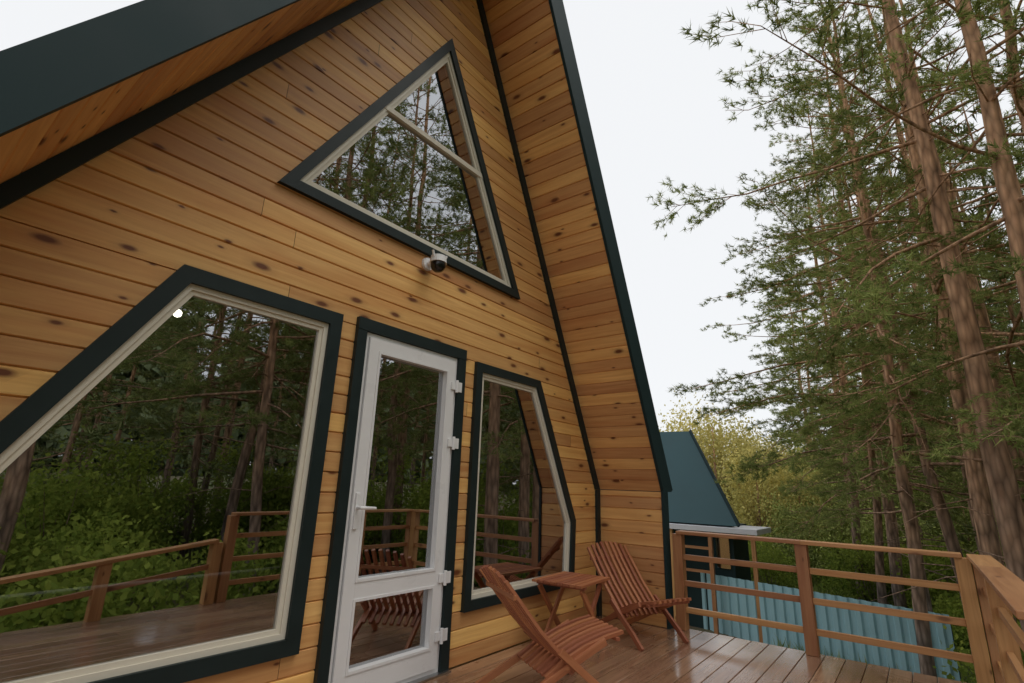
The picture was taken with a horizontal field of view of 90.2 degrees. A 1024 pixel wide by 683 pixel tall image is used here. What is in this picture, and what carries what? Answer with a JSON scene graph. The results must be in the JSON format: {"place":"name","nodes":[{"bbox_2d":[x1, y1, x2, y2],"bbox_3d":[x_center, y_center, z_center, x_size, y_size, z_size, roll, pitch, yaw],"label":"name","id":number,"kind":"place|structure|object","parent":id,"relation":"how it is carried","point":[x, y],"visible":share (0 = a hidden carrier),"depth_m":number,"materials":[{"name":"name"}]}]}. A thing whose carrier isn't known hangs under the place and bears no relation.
{"place":"outdoors","nodes":[
{"label":"outdoors","id":0,"kind":"place"},
{"bbox_2d":[0,0,1023,458],"label":"sky","id":1,"kind":"structure","parent":0,"point":[656,113],"materials":[{"name":"white"}]},
{"bbox_2d":[689,536,974,682],"bbox_3d":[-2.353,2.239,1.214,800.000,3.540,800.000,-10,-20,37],"label":"ground","id":2,"kind":"structure","parent":0,"point":[700,629],"depth_m":13.71,"materials":[{"name":"green plant"}]},
{"bbox_2d":[0,0,673,682],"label":"wooden house","id":3,"kind":"structure","parent":2,"relation":"on","point":[324,428],"depth_m":4.42,"materials":[{"name":"brown wood"}]},
{"bbox_2d":[0,264,343,682],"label":"window","id":4,"kind":"structure","parent":3,"relation":"in","point":[42,409],"depth_m":2.65,"materials":[{"name":"beige plastic"}]},
{"bbox_2d":[173,307,181,316],"bbox_3d":[-2.606,-0.289,3.996,0.064,0.207,0.064,-10,-20,37],"label":"pendant lamp","id":5,"kind":"object","parent":3,"relation":"hanging from","point":[178,313],"visible":0.64,"depth_m":3.96,"materials":[{"name":"white plastic"}]},
{"bbox_2d":[313,316,466,682],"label":"door","id":6,"kind":"structure","parent":3,"relation":"in","point":[373,340],"depth_m":3.45,"materials":[{"name":"white plastic"}]},
{"bbox_2d":[277,39,519,299],"bbox_3d":[-0.672,-1.766,4.407,0.084,2.220,2.480,-10,-20,37],"label":"window","id":7,"kind":"structure","parent":3,"relation":"in","point":[300,178],"depth_m":4.27,"materials":[{"name":"beige plastic"}]},
{"bbox_2d":[422,250,447,272],"bbox_3d":[-0.607,-0.617,4.040,0.200,0.163,0.168,-10,-20,37],"label":"security camera","id":8,"kind":"object","parent":3,"relation":"attached to","point":[437,263],"visible":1,"depth_m":3.98,"materials":[{"name":"white plastic"}]},
{"bbox_2d":[460,362,575,612],"bbox_3d":[0.137,1.304,4.752,0.084,1.950,1.640,-10,-20,37],"label":"window","id":9,"kind":"structure","parent":3,"relation":"in","point":[472,599],"depth_m":4.53,"materials":[{"name":"beige plastic"}]},
{"bbox_2d":[423,615,965,682],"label":"wooden deck","id":10,"kind":"structure","parent":2,"relation":"on","point":[665,655],"depth_m":3.95,"materials":[{"name":"brown wood"}]},
{"bbox_2d":[475,565,623,682],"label":"slatted chair","id":11,"kind":"object","parent":10,"relation":"on","point":[559,651],"visible":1,"depth_m":3.36,"materials":[{"name":"brown wood"}]},
{"bbox_2d":[532,571,609,632],"bbox_3d":[0.516,2.329,4.394,0.470,0.534,0.580,-9,-19,33],"label":"side table","id":12,"kind":"object","parent":10,"relation":"on","point":[563,580],"visible":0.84,"depth_m":4.40,"materials":[{"name":"brown wood"}]},
{"bbox_2d":[587,541,690,650],"bbox_3d":[1.163,2.333,4.760,0.564,0.794,0.894,11,-18,-29],"label":"slatted chair","id":13,"kind":"object","parent":10,"relation":"on","point":[655,605],"visible":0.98,"depth_m":4.83,"materials":[{"name":"brown wood"}]},
{"bbox_2d":[672,530,994,682],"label":"railing","id":14,"kind":"object","parent":10,"relation":"on","point":[972,622],"visible":0.97,"depth_m":4.29,"materials":[{"name":"brown wood"}]},
{"bbox_2d":[966,554,1023,682],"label":"railing","id":15,"kind":"object","parent":10,"relation":"on","point":[1000,588],"visible":1,"depth_m":3.02,"materials":[{"name":"brown wood"}]},
{"bbox_2d":[623,429,770,642],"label":"neighbouring house","id":16,"kind":"structure","parent":2,"relation":"on","point":[698,500],"depth_m":14.47,"materials":[{"name":"teal metal"}]},
{"bbox_2d":[658,391,736,469],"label":"birch tree","id":17,"kind":"object","parent":2,"relation":"on","point":[680,424],"visible":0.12,"depth_m":33.68,"materials":[{"name":"yellow plant"}]},
{"bbox_2d":[672,394,763,519],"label":"birch tree","id":18,"kind":"object","parent":2,"relation":"on","point":[725,440],"visible":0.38,"depth_m":28.27,"materials":[{"name":"green plant"}]},
{"bbox_2d":[696,399,771,525],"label":"birch tree","id":19,"kind":"object","parent":2,"relation":"on","point":[741,443],"visible":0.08,"depth_m":29.98,"materials":[{"name":"yellow plant"}]},
{"bbox_2d":[707,420,803,553],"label":"birch tree","id":20,"kind":"object","parent":2,"relation":"on","point":[748,508],"visible":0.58,"depth_m":24.02,"materials":[{"name":"green plant"}]},
{"bbox_2d":[748,535,769,580],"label":"bush","id":21,"kind":"object","parent":2,"relation":"on","point":[759,542],"visible":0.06,"depth_m":20.92,"materials":[{"name":"green plant"}]},
{"bbox_2d":[748,532,775,573],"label":"bush","id":22,"kind":"object","parent":2,"relation":"on","point":[761,546],"visible":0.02,"depth_m":22.11,"materials":[{"name":"green plant"}]},
{"bbox_2d":[734,415,794,525],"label":"birch tree","id":23,"kind":"object","parent":2,"relation":"on","point":[769,443],"visible":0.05,"depth_m":32.24,"materials":[{"name":"yellow plant"}]},
{"bbox_2d":[748,542,798,588],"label":"bush","id":24,"kind":"object","parent":2,"relation":"on","point":[774,558],"visible":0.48,"depth_m":17.18,"materials":[{"name":"green plant"}]},
{"bbox_2d":[756,428,801,528],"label":"birch tree","id":25,"kind":"object","parent":2,"relation":"on","point":[775,451],"visible":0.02,"depth_m":35.58,"materials":[{"name":"yellow plant"}]},
{"bbox_2d":[761,545,820,585],"bbox_3d":[10.921,9.124,20.415,2.207,1.799,2.407,16,-21,-41],"label":"bush","id":26,"kind":"object","parent":2,"relation":"on","point":[793,562],"visible":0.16,"depth_m":20.03,"materials":[{"name":"green plant"}]},
{"bbox_2d":[755,489,830,582],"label":"young tree","id":27,"kind":"object","parent":2,"relation":"on","point":[785,529],"visible":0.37,"depth_m":20.97,"materials":[{"name":"green plant"}]},
{"bbox_2d":[761,449,835,553],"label":"birch tree","id":28,"kind":"object","parent":2,"relation":"on","point":[817,498],"visible":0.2,"depth_m":23.46,"materials":[{"name":"green plant"}]},
{"bbox_2d":[767,327,832,441],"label":"pine tree","id":29,"kind":"object","parent":2,"relation":"on","point":[774,414],"visible":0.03,"depth_m":46.32,"materials":[{"name":"green plant"}]},
{"bbox_2d":[763,263,848,460],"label":"pine tree","id":30,"kind":"object","parent":2,"relation":"on","point":[779,313],"visible":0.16,"depth_m":38.17,"materials":[{"name":"green plant"}]},
{"bbox_2d":[752,279,860,506],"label":"pine tree","id":31,"kind":"object","parent":2,"relation":"on","point":[795,314],"visible":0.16,"depth_m":34.12,"materials":[{"name":"green plant"}]},
{"bbox_2d":[780,430,839,517],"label":"birch tree","id":32,"kind":"object","parent":2,"relation":"on","point":[802,464],"depth_m":32.35,"materials":[{"name":"green plant"}]},
{"bbox_2d":[792,546,829,579],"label":"bush","id":33,"kind":"object","parent":2,"relation":"on","point":[819,568],"visible":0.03,"depth_m":21.46,"materials":[{"name":"green plant"}]},
{"bbox_2d":[777,445,871,539],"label":"young tree","id":34,"kind":"object","parent":2,"relation":"on","point":[809,474],"visible":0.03,"depth_m":30.22,"materials":[{"name":"green plant"}]},
{"bbox_2d":[791,459,863,564],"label":"young tree","id":35,"kind":"object","parent":2,"relation":"on","point":[833,484],"visible":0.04,"depth_m":24.59,"materials":[{"name":"green plant"}]},
{"bbox_2d":[700,573,960,680],"bbox_3d":[6.502,6.789,12.510,0.142,1.520,6.933,13,-19,-34],"label":"sheet fence","id":36,"kind":"object","parent":2,"relation":"on","point":[880,626],"visible":0.51,"depth_m":11.48,"materials":[{"name":"teal metal"}]},
{"bbox_2d":[802,241,861,430],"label":"pine tree","id":37,"kind":"object","parent":2,"relation":"on","point":[829,326],"visible":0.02,"depth_m":44.31,"materials":[{"name":"green plant"}]},
{"bbox_2d":[647,0,1023,631],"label":"pine tree","id":38,"kind":"object","parent":2,"relation":"on","point":[1002,480],"visible":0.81,"depth_m":7.66,"materials":[{"name":"green plant"}]},
{"bbox_2d":[800,494,871,591],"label":"young tree","id":39,"kind":"object","parent":2,"relation":"on","point":[838,534],"visible":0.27,"depth_m":19.23,"materials":[{"name":"green plant"}]},
{"bbox_2d":[813,531,868,594],"bbox_3d":[12.294,8.195,18.620,2.324,2.644,2.829,0,-16,5],"label":"bush","id":40,"kind":"object","parent":2,"relation":"on","point":[829,555],"visible":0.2,"depth_m":18.69,"materials":[{"name":"green plant"}]},
{"bbox_2d":[668,0,1023,682],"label":"pine tree","id":41,"kind":"object","parent":2,"relation":"on","point":[894,409],"visible":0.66,"depth_m":9.83,"materials":[{"name":"green plant"}]},
{"bbox_2d":[678,0,1023,495],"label":"pine tree","id":42,"kind":"object","parent":2,"relation":"on","point":[1010,195],"visible":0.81,"depth_m":6.87,"materials":[{"name":"green plant"}]},
{"bbox_2d":[816,560,890,594],"bbox_3d":[12.185,8.516,18.375,2.580,1.928,2.366,-12,-21,41],"label":"bush","id":43,"kind":"object","parent":2,"relation":"on","point":[836,582],"visible":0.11,"depth_m":18.33,"materials":[{"name":"green plant"}]},
{"bbox_2d":[748,165,962,538],"bbox_3d":[14.046,0.616,22.294,7.034,20.032,8.609,9,-17,-24],"label":"pine tree","id":44,"kind":"object","parent":2,"relation":"on","point":[759,356],"visible":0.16,"depth_m":22.82,"materials":[{"name":"green plant"}]},
{"bbox_2d":[700,97,1023,599],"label":"pine tree","id":45,"kind":"object","parent":2,"relation":"on","point":[866,371],"visible":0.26,"depth_m":17.83,"materials":[{"name":"green plant"}]},
{"bbox_2d":[751,574,974,682],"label":"grass","id":46,"kind":"structure","parent":2,"relation":"on","point":[815,584],"depth_m":16.94,"materials":[{"name":"green plant"}]},
{"bbox_2d":[817,528,911,603],"bbox_3d":[11.137,7.363,16.134,3.083,2.881,2.532,1,-16,4],"label":"bush","id":47,"kind":"object","parent":2,"relation":"on","point":[871,595],"visible":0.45,"depth_m":16.08,"materials":[{"name":"green plant"}]},
{"bbox_2d":[712,0,1023,680],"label":"pine tree","id":48,"kind":"object","parent":2,"relation":"on","point":[944,516],"visible":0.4,"depth_m":11.85,"materials":[{"name":"green plant"}]},
{"bbox_2d":[809,293,930,536],"bbox_3d":[16.716,4.375,25.066,5.713,14.689,5.288,1,-16,2],"label":"pine tree","id":49,"kind":"object","parent":2,"relation":"on","point":[850,379],"visible":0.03,"depth_m":24.64,"materials":[{"name":"green plant"}]},
{"bbox_2d":[832,448,908,543],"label":"young tree","id":50,"kind":"object","parent":2,"relation":"on","point":[869,500],"visible":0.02,"depth_m":24.09,"materials":[{"name":"green plant"}]},
{"bbox_2d":[719,0,1023,621],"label":"pine tree","id":51,"kind":"object","parent":2,"relation":"on","point":[985,524],"visible":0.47,"depth_m":9.83,"materials":[{"name":"green plant"}]},
{"bbox_2d":[721,108,1023,603],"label":"pine tree","id":52,"kind":"object","parent":2,"relation":"on","point":[879,555],"visible":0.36,"depth_m":14.11,"materials":[{"name":"green plant"}]},
{"bbox_2d":[731,107,1015,574],"bbox_3d":[13.721,-0.451,19.609,9.968,20.777,9.457,12,-19,-32],"label":"pine tree","id":53,"kind":"object","parent":2,"relation":"on","point":[786,463],"visible":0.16,"depth_m":19.61,"materials":[{"name":"green plant"}]},
{"bbox_2d":[814,203,934,443],"bbox_3d":[22.409,1.758,31.808,6.312,23.571,6.210,1,-16,5],"label":"pine tree","id":54,"kind":"object","parent":2,"relation":"on","point":[844,296],"depth_m":33.80,"materials":[{"name":"green plant"}]},
{"bbox_2d":[817,218,933,450],"bbox_3d":[20.661,1.902,29.958,5.871,22.285,5.967,15,-20,-38],"label":"pine tree","id":55,"kind":"object","parent":2,"relation":"on","point":[849,309],"visible":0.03,"depth_m":31.67,"materials":[{"name":"green plant"}]},
{"bbox_2d":[754,4,1023,611],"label":"pine tree","id":56,"kind":"object","parent":2,"relation":"on","point":[777,306],"visible":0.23,"depth_m":14.08,"materials":[{"name":"green plant"}]},
{"bbox_2d":[839,491,938,605],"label":"young tree","id":57,"kind":"object","parent":2,"relation":"on","point":[869,518],"visible":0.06,"depth_m":16.82,"materials":[{"name":"green plant"}]},
{"bbox_2d":[764,22,1022,607],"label":"pine tree","id":58,"kind":"object","parent":2,"relation":"on","point":[891,523],"visible":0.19,"depth_m":15.53,"materials":[{"name":"green plant"}]},
{"bbox_2d":[772,374,1016,529],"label":"distant forest","id":59,"kind":"object","parent":2,"relation":"on","point":[867,450],"depth_m":44.24,"materials":[{"name":"green plant"}]},
{"bbox_2d":[854,166,938,471],"bbox_3d":[24.834,0.027,31.930,7.192,27.300,7.310,10,-18,-27],"label":"pine tree","id":60,"kind":"object","parent":2,"relation":"on","point":[895,296],"visible":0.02,"depth_m":33.05,"materials":[{"name":"green plant"}]},
{"bbox_2d":[777,0,1023,574],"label":"pine tree","id":61,"kind":"object","parent":2,"relation":"on","point":[999,384],"visible":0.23,"depth_m":12.11,"materials":[{"name":"green plant"}]},
{"bbox_2d":[851,249,953,517],"bbox_3d":[20.242,2.759,27.351,5.707,19.257,6.156,4,-16,-9],"label":"pine tree","id":62,"kind":"object","parent":2,"relation":"on","point":[899,367],"depth_m":27.48,"materials":[{"name":"green plant"}]},
{"bbox_2d":[793,0,1023,471],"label":"pine tree","id":63,"kind":"object","parent":2,"relation":"on","point":[967,442],"visible":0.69,"depth_m":8.09,"materials":[{"name":"green plant"}]},
{"bbox_2d":[875,222,950,497],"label":"pine tree","id":64,"kind":"object","parent":2,"relation":"on","point":[912,339],"depth_m":28.79,"materials":[{"name":"green plant"}]},
{"bbox_2d":[859,461,972,574],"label":"young tree","id":65,"kind":"object","parent":2,"relation":"on","point":[938,533],"visible":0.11,"depth_m":20.47,"materials":[{"name":"green plant"}]},
{"bbox_2d":[810,0,1023,554],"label":"pine tree","id":66,"kind":"object","parent":2,"relation":"on","point":[901,139],"visible":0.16,"depth_m":14.87,"materials":[{"name":"green plant"}]},
{"bbox_2d":[878,460,965,543],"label":"young tree","id":67,"kind":"object","parent":2,"relation":"on","point":[923,498],"visible":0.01,"depth_m":25.19,"materials":[{"name":"green plant"}]},
{"bbox_2d":[844,120,1000,535],"bbox_3d":[19.594,-0.620,23.626,7.631,23.869,7.073,0,-16,6],"label":"pine tree","id":68,"kind":"object","parent":2,"relation":"on","point":[913,285],"depth_m":24.55,"materials":[{"name":"green plant"}]},
{"bbox_2d":[900,587,952,608],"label":"bush","id":69,"kind":"object","parent":2,"relation":"on","point":[909,596],"visible":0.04,"depth_m":14.17,"materials":[{"name":"green plant"}]},
{"bbox_2d":[884,535,978,612],"bbox_3d":[12.172,6.856,14.380,2.722,3.096,3.314,-10,-20,36],"label":"bush","id":70,"kind":"object","parent":2,"relation":"on","point":[931,576],"visible":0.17,"depth_m":14.46,"materials":[{"name":"green plant"}]},
{"bbox_2d":[897,588,983,626],"bbox_3d":[11.346,7.069,12.867,2.410,1.801,2.210,1,-16,2],"label":"bush","id":71,"kind":"object","parent":2,"relation":"on","point":[945,599],"visible":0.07,"depth_m":12.82,"materials":[{"name":"green plant"}]},
{"bbox_2d":[909,595,984,651],"bbox_3d":[11.150,7.090,12.744,2.192,1.638,2.010,14,-20,-38],"label":"bush","id":72,"kind":"object","parent":2,"relation":"on","point":[947,612],"visible":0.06,"depth_m":12.62,"materials":[{"name":"green plant"}]},
{"bbox_2d":[901,458,998,572],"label":"young tree","id":73,"kind":"object","parent":2,"relation":"on","point":[956,504],"visible":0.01,"depth_m":20.85,"materials":[{"name":"green plant"}]},
{"bbox_2d":[881,149,1023,433],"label":"pine tree","id":74,"kind":"object","parent":2,"relation":"on","point":[927,289],"visible":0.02,"depth_m":25.69,"materials":[{"name":"green plant"}]},
{"bbox_2d":[887,86,1023,546],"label":"pine tree","id":75,"kind":"object","parent":2,"relation":"on","point":[967,129],"visible":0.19,"depth_m":12.96,"materials":[{"name":"green plant"}]},
{"bbox_2d":[895,101,1023,531],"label":"pine tree","id":76,"kind":"object","parent":2,"relation":"on","point":[962,194],"visible":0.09,"depth_m":17.39,"materials":[{"name":"green plant"}]},
{"bbox_2d":[911,277,1019,438],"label":"pine tree","id":77,"kind":"object","parent":2,"relation":"on","point":[990,309],"depth_m":30.45,"materials":[{"name":"green plant"}]},
{"bbox_2d":[926,476,1005,598],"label":"young tree","id":78,"kind":"object","parent":2,"relation":"on","point":[969,538],"visible":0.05,"depth_m":17.10,"materials":[{"name":"green plant"}]},
{"bbox_2d":[932,615,1023,682],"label":"bush","id":79,"kind":"object","parent":2,"relation":"on","point":[963,670],"visible":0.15,"depth_m":7.51,"materials":[{"name":"green plant"}]},
{"bbox_2d":[935,600,1021,653],"bbox_3d":[10.572,6.864,11.873,2.143,1.601,1.965,-11,-20,39],"label":"bush","id":80,"kind":"object","parent":2,"relation":"on","point":[961,636],"visible":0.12,"depth_m":11.82,"materials":[{"name":"green plant"}]},
{"bbox_2d":[940,640,1022,682],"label":"bush","id":81,"kind":"object","parent":2,"relation":"on","point":[961,662],"visible":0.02,"depth_m":9.10,"materials":[{"name":"green plant"}]},
{"bbox_2d":[943,625,1023,682],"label":"bush","id":82,"kind":"object","parent":2,"relation":"on","point":[961,648],"visible":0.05,"depth_m":7.87,"materials":[{"name":"green plant"}]},
{"bbox_2d":[954,89,1022,426],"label":"pine tree","id":83,"kind":"object","parent":2,"relation":"on","point":[977,137],"visible":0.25,"depth_m":10.51,"materials":[{"name":"green plant"}]},
{"bbox_2d":[978,248,1018,369],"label":"pine tree","id":84,"kind":"object","parent":2,"relation":"on","point":[1001,308],"visible":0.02,"depth_m":29.45,"materials":[{"name":"green plant"}]},
{"bbox_2d":[979,233,1022,399],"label":"pine tree","id":85,"kind":"object","parent":2,"relation":"on","point":[998,308],"visible":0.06,"depth_m":22.54,"materials":[{"name":"green plant"}]},
{"bbox_2d":[985,265,1018,389],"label":"pine tree","id":86,"kind":"object","parent":2,"relation":"on","point":[1011,292],"visible":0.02,"depth_m":30.18,"materials":[{"name":"green plant"}]},
{"bbox_2d":[992,294,1023,433],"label":"pine tree","id":87,"kind":"object","parent":2,"relation":"on","point":[1007,328],"visible":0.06,"depth_m":26.17,"materials":[{"name":"green plant"}]},
{"bbox_2d":[996,67,1023,349],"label":"pine tree","id":88,"kind":"object","parent":2,"relation":"on","point":[1006,316],"visible":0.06,"depth_m":15.96,"materials":[{"name":"green plant"}]}
]}

